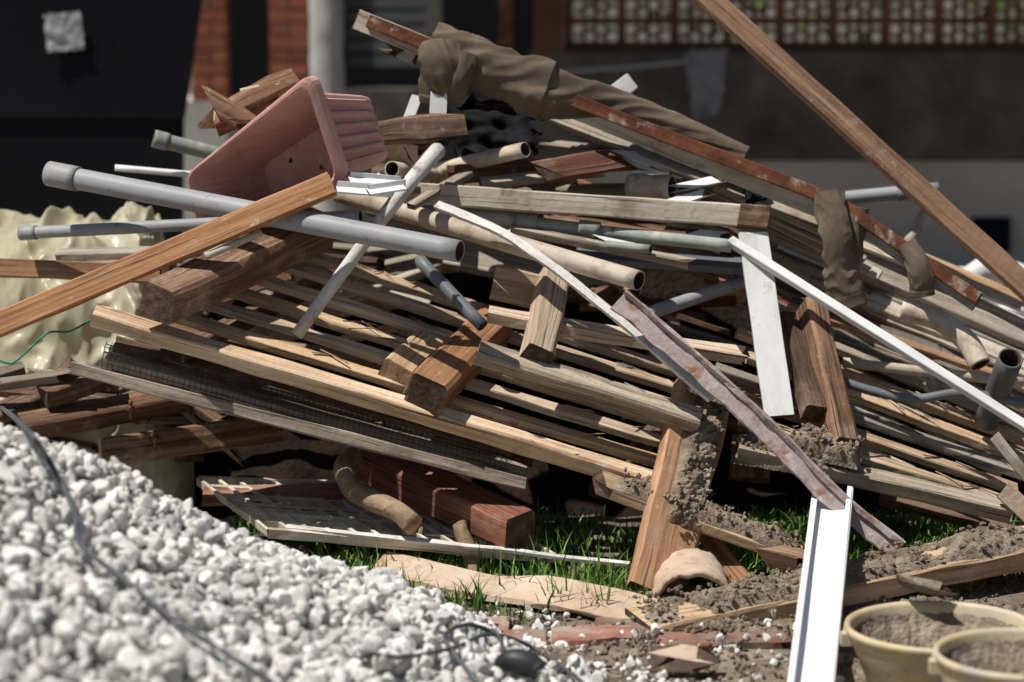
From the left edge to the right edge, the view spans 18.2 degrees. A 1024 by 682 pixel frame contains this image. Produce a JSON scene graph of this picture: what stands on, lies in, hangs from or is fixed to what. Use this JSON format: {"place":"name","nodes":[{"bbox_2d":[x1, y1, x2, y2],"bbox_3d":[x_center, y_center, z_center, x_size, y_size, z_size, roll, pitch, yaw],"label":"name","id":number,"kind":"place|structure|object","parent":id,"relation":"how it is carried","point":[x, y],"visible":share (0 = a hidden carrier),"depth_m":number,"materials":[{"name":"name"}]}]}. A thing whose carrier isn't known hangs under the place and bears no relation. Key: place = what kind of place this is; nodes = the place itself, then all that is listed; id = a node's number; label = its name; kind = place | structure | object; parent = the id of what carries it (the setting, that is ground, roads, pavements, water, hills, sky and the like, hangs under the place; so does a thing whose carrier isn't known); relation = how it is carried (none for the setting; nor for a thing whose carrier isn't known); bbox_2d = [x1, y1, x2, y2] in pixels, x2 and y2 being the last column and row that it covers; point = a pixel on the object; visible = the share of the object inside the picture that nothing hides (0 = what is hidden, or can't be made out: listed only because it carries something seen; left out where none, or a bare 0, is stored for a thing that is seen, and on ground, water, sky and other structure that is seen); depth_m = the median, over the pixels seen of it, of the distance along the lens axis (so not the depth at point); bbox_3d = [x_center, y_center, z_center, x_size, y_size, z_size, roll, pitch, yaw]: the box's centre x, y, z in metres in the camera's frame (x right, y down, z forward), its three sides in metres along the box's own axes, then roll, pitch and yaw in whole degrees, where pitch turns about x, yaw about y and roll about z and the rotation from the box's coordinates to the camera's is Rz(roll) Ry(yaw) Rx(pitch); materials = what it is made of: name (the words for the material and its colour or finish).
{"place":"outdoors","nodes":[
{"label":"outdoors","id":0,"kind":"place"},
{"bbox_2d":[184,95,238,262],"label":"plaster plinth","id":1,"kind":"structure","parent":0,"point":[197,112],"depth_m":13.05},
{"bbox_2d":[192,0,309,100],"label":"brick piers","id":2,"kind":"structure","parent":1,"relation":"on","point":[289,23],"depth_m":12.99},
{"bbox_2d":[189,1,1023,94],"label":"white garden wall","id":3,"kind":"structure","parent":0,"point":[612,12],"depth_m":15.57,"materials":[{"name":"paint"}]},
{"bbox_2d":[215,281,1023,681],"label":"ground","id":4,"kind":"structure","parent":0,"point":[767,653],"depth_m":7.99,"materials":[{"name":"soil"}]},
{"bbox_2d":[0,201,195,507],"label":"yellow plastic sheeting","id":5,"kind":"object","parent":4,"relation":"on","point":[85,344],"visible":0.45,"depth_m":8.86,"materials":[{"name":"plastic"}]},
{"bbox_2d":[0,0,202,263],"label":"black hoarding","id":6,"kind":"object","parent":4,"relation":"on","point":[111,94],"visible":0.62,"depth_m":11.42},
{"bbox_2d":[0,358,244,465],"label":"scrap timber pile","id":7,"kind":"object","parent":4,"relation":"on","point":[15,379],"visible":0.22,"depth_m":8.58,"materials":[{"name":"brown wood"}]},
{"bbox_2d":[0,258,161,282],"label":"timber plank","id":8,"kind":"object","parent":7,"relation":"on","point":[29,268],"visible":0.61,"depth_m":8.61,"materials":[{"name":"orange wood"}]},
{"bbox_2d":[17,392,189,437],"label":"dark timber beam","id":9,"kind":"structure","parent":7,"relation":"on","point":[81,416],"depth_m":8.46,"materials":[{"name":"brown wood"}]},
{"bbox_2d":[97,418,287,463],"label":"dark timber beam","id":10,"kind":"structure","parent":7,"relation":"on","point":[200,438],"depth_m":8.35,"materials":[{"name":"brown wood"}]},
{"bbox_2d":[309,0,345,211],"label":"column","id":11,"kind":"structure","parent":4,"relation":"on","point":[326,39],"depth_m":12.79,"materials":[{"name":"white paint"}]},
{"bbox_2d":[228,0,532,222],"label":"doorway","id":12,"kind":"structure","parent":4,"relation":"on","point":[388,91],"depth_m":14.57,"materials":[{"name":"brown wood"}]},
{"bbox_2d":[348,0,425,66],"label":"roller shutter","id":13,"kind":"object","parent":12,"relation":"attached to","point":[364,50],"visible":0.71,"depth_m":13.09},
{"bbox_2d":[0,422,844,681],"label":"gravel heap","id":14,"kind":"object","parent":4,"relation":"on","point":[71,610],"visible":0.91,"depth_m":6.69,"materials":[{"name":"gravel"}]},
{"bbox_2d":[0,406,275,681],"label":"electric cable","id":15,"kind":"object","parent":14,"relation":"on","point":[82,546],"visible":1,"depth_m":6.44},
{"bbox_2d":[367,622,583,681],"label":"electric plug and lead","id":16,"kind":"object","parent":4,"relation":"on","point":[524,663],"visible":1,"depth_m":6.90,"materials":[{"name":"black rubber"}]},
{"bbox_2d":[369,551,657,618],"bbox_3d":[-0.001,0.613,7.907,0.836,0.066,0.151,6,12,30],"label":"broken panel","id":17,"kind":"object","parent":4,"relation":"on","point":[507,590],"visible":0.77,"depth_m":7.87,"materials":[{"name":"beige wood"}]},
{"bbox_2d":[147,156,1023,527],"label":"scrap timber pile","id":18,"kind":"object","parent":4,"relation":"on","point":[479,260],"visible":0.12,"depth_m":8.76,"materials":[{"name":"brown wood"}]},
{"bbox_2d":[229,289,663,428],"bbox_3d":[-0.183,0.037,8.363,1.201,0.386,0.049,1,10,3],"label":"wooden batten","id":19,"kind":"object","parent":18,"relation":"on","point":[284,307],"visible":0.49,"depth_m":8.34,"materials":[{"name":"beige wood"}]},
{"bbox_2d":[258,277,667,397],"bbox_3d":[-0.129,0.000,8.438,1.199,0.390,0.049,1,10,3],"label":"wooden batten","id":20,"kind":"object","parent":18,"relation":"on","point":[352,307],"visible":0.39,"depth_m":8.42,"materials":[{"name":"beige wood"}]},
{"bbox_2d":[447,93,547,157],"bbox_3d":[-0.050,-0.605,8.929,0.300,0.198,0.420,0,10,0],"label":"black plastic bag","id":21,"kind":"object","parent":18,"relation":"on","point":[491,124],"visible":0.7,"depth_m":8.81,"materials":[{"name":"plastic"}]},
{"bbox_2d":[284,263,729,411],"bbox_3d":[-0.001,-0.011,8.518,1.317,0.432,0.051,0,10,3],"label":"wooden batten","id":22,"kind":"object","parent":18,"relation":"on","point":[405,303],"visible":0.53,"depth_m":8.50,"materials":[{"name":"beige wood"}]},
{"bbox_2d":[648,275,745,316],"bbox_3d":[0.483,-0.114,8.509,0.301,0.110,0.036,-4,11,-20],"label":"grey pvc pipe","id":23,"kind":"object","parent":22,"relation":"on","point":[701,295],"visible":0.83,"depth_m":8.50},
{"bbox_2d":[576,247,743,274],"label":"timber plank","id":24,"kind":"object","parent":23,"relation":"on","point":[718,264],"visible":0.55,"depth_m":8.51,"materials":[{"name":"wood"}]},
{"bbox_2d":[306,253,797,408],"bbox_3d":[0.122,-0.018,8.598,1.428,0.471,0.050,0,10,2],"label":"wooden batten","id":25,"kind":"object","parent":18,"relation":"on","point":[439,297],"visible":0.45,"depth_m":8.58,"materials":[{"name":"beige wood"}]},
{"bbox_2d":[417,22,934,312],"bbox_3d":[0.441,-0.468,8.548,1.384,0.752,0.198,1,10,8],"label":"tarpaulin","id":26,"kind":"object","parent":25,"relation":"on","point":[454,64],"visible":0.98,"depth_m":8.53,"materials":[{"name":"fabric"}]},
{"bbox_2d":[352,9,814,216],"bbox_3d":[0.213,-0.606,8.570,1.306,0.550,0.025,2,10,9],"label":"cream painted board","id":27,"kind":"object","parent":26,"relation":"attached to","point":[796,201],"visible":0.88,"depth_m":8.54,"materials":[{"name":"brown wood"}]},
{"bbox_2d":[365,15,823,199],"bbox_3d":[0.232,-0.617,8.543,1.267,0.495,0.031,2,10,9],"label":"painted steel channel","id":28,"kind":"object","parent":26,"relation":"on","point":[655,132],"visible":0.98,"depth_m":8.51,"materials":[{"name":"brown metal"}]},
{"bbox_2d":[845,201,982,303],"bbox_3d":[1.053,-0.235,8.448,0.389,0.260,0.030,3,11,18],"label":"painted steel channel","id":29,"kind":"object","parent":26,"relation":"attached to","point":[893,240],"visible":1,"depth_m":8.45,"materials":[{"name":"brown metal"}]},
{"bbox_2d":[421,183,739,226],"bbox_3d":[0.211,-0.359,8.477,0.910,0.120,0.047,0,10,2],"label":"timber plank","id":30,"kind":"object","parent":18,"relation":"on","point":[621,207],"visible":0.97,"depth_m":8.46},
{"bbox_2d":[378,113,467,144],"bbox_3d":[-0.264,-0.562,8.541,0.290,0.095,0.102,-1,10,-4],"label":"timber offcut","id":31,"kind":"object","parent":30,"relation":"on","point":[421,128],"visible":0.88,"depth_m":8.50,"materials":[{"name":"brown wood"}]},
{"bbox_2d":[669,172,821,240],"bbox_3d":[0.530,-0.427,8.719,0.789,0.334,0.042,3,10,15],"label":"weathered board","id":32,"kind":"object","parent":18,"relation":"on","point":[772,217],"visible":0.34,"depth_m":8.67,"materials":[{"name":"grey wood"}]},
{"bbox_2d":[675,173,818,235],"bbox_3d":[0.503,-0.443,8.695,0.799,0.328,0.042,3,10,15],"label":"weathered board","id":33,"kind":"object","parent":32,"relation":"on","point":[793,223],"visible":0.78,"depth_m":8.63,"materials":[{"name":"beige wood"}]},
{"bbox_2d":[447,152,636,183],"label":"timber plank","id":34,"kind":"object","parent":33,"relation":"on","point":[512,167],"visible":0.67,"depth_m":8.65,"materials":[{"name":"brown wood"}]},
{"bbox_2d":[478,171,603,187],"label":"timber plank","id":35,"kind":"object","parent":34,"relation":"on","point":[517,179],"visible":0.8,"depth_m":8.60,"materials":[{"name":"brown wood"}]},
{"bbox_2d":[531,149,624,181],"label":"timber plank","id":36,"kind":"object","parent":35,"relation":"on","point":[582,164],"visible":1,"depth_m":8.56,"materials":[{"name":"red wood"}]},
{"bbox_2d":[543,119,817,231],"bbox_3d":[0.475,-0.457,8.673,0.809,0.317,0.042,3,10,14],"label":"weathered board","id":37,"kind":"object","parent":33,"relation":"on","point":[809,226],"visible":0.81,"depth_m":8.63,"materials":[{"name":"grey wood"}]},
{"bbox_2d":[540,117,817,226],"bbox_3d":[0.448,-0.473,8.650,0.812,0.310,0.044,3,10,14],"label":"weathered board","id":38,"kind":"object","parent":37,"relation":"on","point":[649,155],"visible":0.74,"depth_m":8.65,"materials":[{"name":"beige wood"}]},
{"bbox_2d":[658,222,1023,368],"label":"weathered board","id":39,"kind":"object","parent":18,"relation":"on","point":[885,307],"visible":0.34,"depth_m":8.75,"materials":[{"name":"beige wood"}]},
{"bbox_2d":[676,180,1023,344],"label":"weathered board","id":40,"kind":"object","parent":18,"relation":"on","point":[985,319],"visible":0.44,"depth_m":8.77,"materials":[{"name":"grey wood"}]},
{"bbox_2d":[692,0,1023,301],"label":"long timber plank","id":41,"kind":"object","parent":18,"relation":"on","point":[991,255],"visible":1,"depth_m":8.71,"materials":[{"name":"orange wood"}]},
{"bbox_2d":[734,327,1023,446],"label":"wooden batten","id":42,"kind":"object","parent":18,"relation":"on","point":[951,413],"visible":0.47,"depth_m":8.54,"materials":[{"name":"beige wood"}]},
{"bbox_2d":[842,357,1023,387],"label":"cream pvc pipe","id":43,"kind":"object","parent":42,"relation":"on","point":[905,369],"visible":0.71,"depth_m":8.51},
{"bbox_2d":[899,299,989,370],"bbox_3d":[1.151,-0.016,8.506,0.258,0.179,0.086,5,11,26],"label":"cream curved pipe","id":44,"kind":"object","parent":43,"relation":"on","point":[961,336],"visible":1,"depth_m":8.49,"materials":[{"name":"plastic"}]},
{"bbox_2d":[745,351,1023,462],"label":"wooden batten","id":45,"kind":"object","parent":18,"relation":"on","point":[943,428],"visible":0.52,"depth_m":8.47,"materials":[{"name":"beige wood"}]},
{"bbox_2d":[194,207,1023,517],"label":"rubble mound","id":46,"kind":"object","parent":4,"relation":"on","point":[296,455],"visible":0.06,"depth_m":8.98,"materials":[{"name":"wood"}]},
{"bbox_2d":[229,495,1023,620],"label":"grass","id":47,"kind":"structure","parent":4,"relation":"on","point":[749,559],"depth_m":8.30,"materials":[{"name":"plant"}]},
{"bbox_2d":[196,476,555,562],"bbox_3d":[-0.368,0.464,8.374,0.963,0.115,0.528,0,10,0],"label":"ventilation grille","id":48,"kind":"object","parent":47,"relation":"on","point":[268,517],"visible":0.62,"depth_m":8.29,"materials":[{"name":"grey metal"}]},
{"bbox_2d":[355,450,534,547],"bbox_3d":[-0.182,0.398,8.331,0.117,0.188,0.605,-9,14,-42],"label":"squared timber","id":49,"kind":"object","parent":48,"relation":"on","point":[452,499],"visible":0.81,"depth_m":8.26,"materials":[{"name":"red wood"}]},
{"bbox_2d":[111,369,256,408],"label":"weathered plank","id":50,"kind":"object","parent":49,"relation":"on","point":[174,386],"visible":0.15,"depth_m":8.21,"materials":[{"name":"grey wood"}]},
{"bbox_2d":[98,351,527,476],"bbox_3d":[-0.507,0.190,8.187,1.094,0.327,0.047,0,10,1],"label":"weathered plank","id":51,"kind":"object","parent":50,"relation":"on","point":[517,468],"visible":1,"depth_m":8.17,"materials":[{"name":"grey wood"}]},
{"bbox_2d":[101,341,510,470],"bbox_3d":[-0.523,0.182,8.198,1.047,0.350,0.104,0,10,1],"label":"chicken wire mesh","id":52,"kind":"object","parent":51,"relation":"on","point":[327,409],"visible":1,"depth_m":8.16,"materials":[{"name":"black metal"}]},
{"bbox_2d":[366,393,405,427],"bbox_3d":[-0.222,0.123,8.466,0.056,0.169,0.552,6,12,30],"label":"wooden bearer","id":53,"kind":"object","parent":50,"relation":"on","point":[378,422],"visible":0.13,"depth_m":8.24,"materials":[{"name":"brown wood"}]},
{"bbox_2d":[112,335,511,459],"bbox_3d":[-0.512,0.150,8.261,1.037,0.325,0.058,0,10,1],"label":"weathered plank","id":54,"kind":"object","parent":53,"relation":"on","point":[206,366],"visible":0.76,"depth_m":8.24,"materials":[{"name":"wood"}]},
{"bbox_2d":[68,361,526,489],"bbox_3d":[-0.543,0.215,8.136,1.165,0.335,0.037,0,10,0],"label":"weathered plank","id":55,"kind":"object","parent":49,"relation":"on","point":[339,436],"visible":1,"depth_m":8.12,"materials":[{"name":"grey wood"}]},
{"bbox_2d":[285,524,629,567],"bbox_3d":[-0.141,0.519,8.119,0.884,0.088,0.022,1,10,6],"label":"white trim strip","id":56,"kind":"object","parent":47,"relation":"on","point":[442,543],"depth_m":8.11,"materials":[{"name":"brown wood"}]},
{"bbox_2d":[333,446,422,534],"bbox_3d":[-0.371,0.383,8.251,0.131,0.167,0.420,-5,11,-26],"label":"tree branch","id":57,"kind":"object","parent":56,"relation":"on","point":[400,514],"visible":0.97,"depth_m":8.19,"materials":[{"name":"brown plant"}]},
{"bbox_2d":[487,615,854,651],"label":"brick paving","id":58,"kind":"structure","parent":4,"relation":"on","point":[599,634],"depth_m":7.50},
{"bbox_2d":[626,378,728,591],"bbox_3d":[0.430,0.379,8.084,0.157,0.533,0.512,3,11,18],"label":"muddy post","id":59,"kind":"object","parent":4,"relation":"on","point":[685,465],"visible":0.89,"depth_m":8.04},
{"bbox_2d":[473,340,703,431],"bbox_3d":[0.194,0.117,8.145,0.590,0.234,0.073,1,10,4],"label":"timber plank","id":60,"kind":"object","parent":59,"relation":"on","point":[568,380],"visible":1,"depth_m":8.12,"materials":[{"name":"brown wood"}]},
{"bbox_2d":[519,267,570,363],"bbox_3d":[0.089,-0.068,8.279,0.096,0.244,0.375,2,10,9],"label":"squared timber","id":61,"kind":"object","parent":60,"relation":"on","point":[545,321],"visible":0.92,"depth_m":8.22,"materials":[{"name":"beige wood"}]},
{"bbox_2d":[487,305,749,364],"bbox_3d":[0.276,-0.015,8.277,0.683,0.147,0.054,0,10,2],"label":"timber plank","id":62,"kind":"object","parent":61,"relation":"on","point":[619,336],"visible":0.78,"depth_m":8.26,"materials":[{"name":"beige wood"}]},
{"bbox_2d":[648,644,721,672],"bbox_3d":[0.388,0.722,7.245,0.167,0.060,0.066,2,10,12],"label":"brick fragment","id":63,"kind":"object","parent":4,"relation":"on","point":[676,658],"visible":1,"depth_m":7.23,"materials":[{"name":"beige tile"}]},
{"bbox_2d":[652,548,728,598],"bbox_3d":[0.441,0.576,7.899,0.199,0.089,0.218,0,10,0],"label":"clay roof tile","id":64,"kind":"object","parent":4,"relation":"on","point":[690,563],"visible":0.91,"depth_m":7.86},
{"bbox_2d":[592,467,805,562],"bbox_3d":[0.471,0.440,8.052,0.567,0.227,0.093,2,10,12],"label":"muddy plank","id":65,"kind":"object","parent":4,"relation":"on","point":[717,521],"visible":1,"depth_m":8.02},
{"bbox_2d":[459,574,1023,681],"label":"loose rubble","id":66,"kind":"object","parent":4,"relation":"on","point":[740,641],"visible":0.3,"depth_m":7.54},
{"bbox_2d":[528,581,983,681],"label":"spilt mortar","id":67,"kind":"object","parent":4,"relation":"on","point":[614,652],"visible":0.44,"depth_m":7.40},
{"bbox_2d":[528,0,1023,266],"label":"wall","id":68,"kind":"structure","parent":4,"relation":"on","point":[950,122],"depth_m":12.99,"materials":[{"name":"beige paint"}]},
{"bbox_2d":[682,47,727,122],"bbox_3d":[0.773,-1.022,12.824,0.186,0.312,0.051,0,10,0],"label":"hanging rag","id":69,"kind":"object","parent":68,"relation":"hanging from","point":[705,71],"visible":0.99,"depth_m":12.83,"materials":[{"name":"grey fabric"}]},
{"bbox_2d":[564,0,1023,48],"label":"breeze block screen","id":70,"kind":"object","parent":68,"relation":"on","point":[938,20],"visible":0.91,"depth_m":13.00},
{"bbox_2d":[787,486,852,681],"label":"aluminium channel","id":71,"kind":"object","parent":4,"relation":"on","point":[815,645],"visible":0.98,"depth_m":7.46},
{"bbox_2d":[625,521,1023,631],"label":"muddy plank","id":72,"kind":"object","parent":4,"relation":"on","point":[980,551],"visible":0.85,"depth_m":7.81,"materials":[{"name":"beige wood"}]},
{"bbox_2d":[610,289,905,550],"bbox_3d":[0.617,0.209,8.042,0.758,0.655,0.049,3,10,14],"label":"rusty steel strip","id":73,"kind":"object","parent":72,"relation":"on","point":[765,428],"visible":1,"depth_m":8.03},
{"bbox_2d":[333,194,644,290],"bbox_3d":[-0.067,-0.277,8.353,0.980,0.202,0.074,7,12,35],"label":"cream pvc pipe","id":74,"kind":"object","parent":73,"relation":"on","point":[586,265],"visible":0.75,"depth_m":8.32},
{"bbox_2d":[434,201,713,401],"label":"white bent trim","id":75,"kind":"structure","parent":74,"relation":"attached to","point":[604,307],"depth_m":8.18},
{"bbox_2d":[840,600,1023,681],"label":"mortar bucket","id":76,"kind":"object","parent":4,"relation":"on","point":[893,642],"visible":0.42,"depth_m":7.24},
{"bbox_2d":[928,627,1023,681],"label":"mortar bucket","id":77,"kind":"object","parent":4,"relation":"on","point":[988,655],"visible":1,"depth_m":6.79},
{"bbox_2d":[731,429,831,477],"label":"plank","id":78,"kind":"object","parent":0,"point":[752,439],"visible":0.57,"depth_m":8.18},
{"bbox_2d":[729,434,769,483],"bbox_3d":[0.616,0.305,8.253,0.113,0.132,0.094,0,10,0],"label":"squared timber","id":79,"kind":"object","parent":78,"relation":"on","point":[737,472],"visible":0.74,"depth_m":8.22,"materials":[{"name":"brown wood"}]},
{"bbox_2d":[737,421,999,496],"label":"wooden batten","id":80,"kind":"object","parent":79,"relation":"on","point":[884,463],"visible":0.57,"depth_m":8.25,"materials":[{"name":"beige wood"}]},
{"bbox_2d":[209,257,1023,495],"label":"wood splinters","id":81,"kind":"object","parent":80,"relation":"on","point":[755,395],"visible":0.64,"depth_m":8.41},
{"bbox_2d":[140,206,333,325],"bbox_3d":[-0.702,-0.201,8.311,0.129,0.229,0.692,7,12,33],"label":"squared timber","id":82,"kind":"object","parent":81,"relation":"on","point":[182,291],"visible":0.81,"depth_m":8.19,"materials":[{"name":"brown wood"}]},
{"bbox_2d":[0,172,336,337],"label":"long timber plank","id":83,"kind":"object","parent":82,"relation":"on","point":[123,271],"visible":1,"depth_m":8.13,"materials":[{"name":"orange wood"}]},
{"bbox_2d":[42,161,464,262],"bbox_3d":[-0.678,-0.336,8.237,1.210,0.196,0.067,5,11,24],"label":"grey pvc pipe","id":84,"kind":"object","parent":83,"relation":"on","point":[65,176],"visible":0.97,"depth_m":8.23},
{"bbox_2d":[17,210,362,239],"bbox_3d":[-0.856,-0.305,8.435,0.971,0.120,0.039,3,10,17],"label":"grey pvc pipe","id":85,"kind":"object","parent":82,"relation":"on","point":[34,232],"visible":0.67,"depth_m":8.48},
{"bbox_2d":[187,76,386,217],"bbox_3d":[-0.598,-0.495,8.374,0.530,0.439,0.278,8,13,38],"label":"planter box","id":86,"kind":"object","parent":82,"relation":"on","point":[304,129],"visible":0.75,"depth_m":8.34,"materials":[{"name":"plastic"}]},
{"bbox_2d":[201,85,256,130],"bbox_3d":[-0.739,-0.603,8.500,0.198,0.146,0.064,5,11,28],"label":"timber offcut","id":87,"kind":"object","parent":86,"relation":"on","point":[234,114],"visible":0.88,"depth_m":8.48,"materials":[{"name":"brown wood"}]},
{"bbox_2d":[197,68,299,136],"bbox_3d":[-0.698,-0.637,8.557,0.277,0.176,0.094,-3,10,-17],"label":"timber offcut","id":88,"kind":"object","parent":87,"relation":"on","point":[257,101],"visible":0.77,"depth_m":8.54,"materials":[{"name":"brown wood"}]},
{"bbox_2d":[89,303,652,481],"bbox_3d":[-0.341,0.151,8.139,1.465,0.486,0.064,0,10,2],"label":"wooden batten","id":89,"kind":"object","parent":81,"relation":"on","point":[344,389],"visible":0.95,"depth_m":8.12,"materials":[{"name":"beige wood"}]},
{"bbox_2d":[404,305,511,417],"bbox_3d":[-0.136,0.050,8.300,0.126,0.223,0.492,4,11,21],"label":"squared timber","id":90,"kind":"object","parent":89,"relation":"on","point":[445,373],"visible":0.78,"depth_m":8.17,"materials":[{"name":"orange wood"}]},
{"bbox_2d":[138,303,656,467],"bbox_3d":[-0.277,0.112,8.214,1.361,0.432,0.050,0,10,2],"label":"wooden batten","id":91,"kind":"object","parent":81,"relation":"on","point":[458,402],"visible":0.84,"depth_m":8.20,"materials":[{"name":"beige wood"}]},
{"bbox_2d":[377,330,443,394],"bbox_3d":[-0.262,0.055,8.286,0.106,0.138,0.230,4,11,21],"label":"squared timber","id":92,"kind":"object","parent":91,"relation":"on","point":[407,357],"visible":0.68,"depth_m":8.22,"materials":[{"name":"beige wood"}]},
{"bbox_2d":[203,301,660,447],"bbox_3d":[-0.226,0.074,8.289,1.241,0.393,0.050,0,10,3],"label":"wooden batten","id":93,"kind":"object","parent":81,"relation":"on","point":[498,392],"visible":0.78,"depth_m":8.27,"materials":[{"name":"beige wood"}]},
{"bbox_2d":[291,143,445,338],"bbox_3d":[-0.353,-0.260,8.325,0.493,0.475,0.103,-8,13,-39],"label":"white painted pole","id":94,"kind":"object","parent":93,"relation":"on","point":[427,161],"visible":0.91,"depth_m":8.26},
{"bbox_2d":[715,362,1022,480],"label":"wooden batten","id":95,"kind":"object","parent":81,"relation":"on","point":[971,456],"visible":0.68,"depth_m":8.39,"materials":[{"name":"grey wood"}]},
{"bbox_2d":[737,440,1012,522],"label":"wooden batten","id":96,"kind":"object","parent":81,"relation":"on","point":[931,493],"visible":0.83,"depth_m":8.16,"materials":[{"name":"grey wood"}]},
{"bbox_2d":[790,422,864,469],"bbox_3d":[0.802,0.266,8.189,0.193,0.107,0.105,3,10,17],"label":"mortar lump","id":97,"kind":"object","parent":96,"relation":"on","point":[816,441],"visible":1,"depth_m":8.16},
{"bbox_2d":[796,297,858,443],"bbox_3d":[0.819,0.089,8.332,0.081,0.370,0.402,-2,10,-9],"label":"squared timber","id":98,"kind":"object","parent":97,"relation":"on","point":[837,419],"visible":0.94,"depth_m":8.30,"materials":[{"name":"brown wood"}]},
{"bbox_2d":[780,311,826,421],"bbox_3d":[0.757,0.065,8.368,0.070,0.249,0.337,-1,10,-8],"label":"squared timber","id":99,"kind":"object","parent":98,"relation":"on","point":[811,402],"visible":0.9,"depth_m":8.32,"materials":[{"name":"brown wood"}]},
{"bbox_2d":[746,394,1017,490],"bbox_3d":[0.907,0.253,8.331,0.818,0.292,0.045,1,10,4],"label":"wooden batten","id":100,"kind":"object","parent":81,"relation":"on","point":[936,463],"visible":0.56,"depth_m":8.31,"materials":[{"name":"beige wood"}]},
{"bbox_2d":[974,348,1022,430],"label":"dark open pipe","id":101,"kind":"object","parent":81,"relation":"on","point":[1004,373],"visible":0.84,"depth_m":8.30,"materials":[{"name":"plastic"}]},
{"bbox_2d":[738,232,793,418],"bbox_3d":[0.664,-0.043,8.360,0.080,0.449,0.296,-2,10,-10],"label":"white flat board","id":102,"kind":"object","parent":80,"relation":"on","point":[770,357],"visible":0.98,"depth_m":8.34,"materials":[{"name":"paint"}]},
{"bbox_2d":[727,236,1023,431],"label":"white trim strip","id":103,"kind":"object","parent":102,"relation":"attached to","point":[920,360],"depth_m":8.28,"materials":[{"name":"paint"}]},
{"bbox_2d":[469,208,731,252],"bbox_3d":[0.233,-0.295,8.486,0.703,0.109,0.050,1,10,7],"label":"grey green pvc pipe","id":104,"kind":"object","parent":103,"relation":"on","point":[585,228],"visible":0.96,"depth_m":8.47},
{"bbox_2d":[510,224,695,269],"bbox_3d":[0.241,-0.250,8.443,0.503,0.106,0.034,3,10,15],"label":"timber plank","id":105,"kind":"object","parent":104,"relation":"on","point":[678,261],"visible":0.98,"depth_m":8.44,"materials":[{"name":"grey wood"}]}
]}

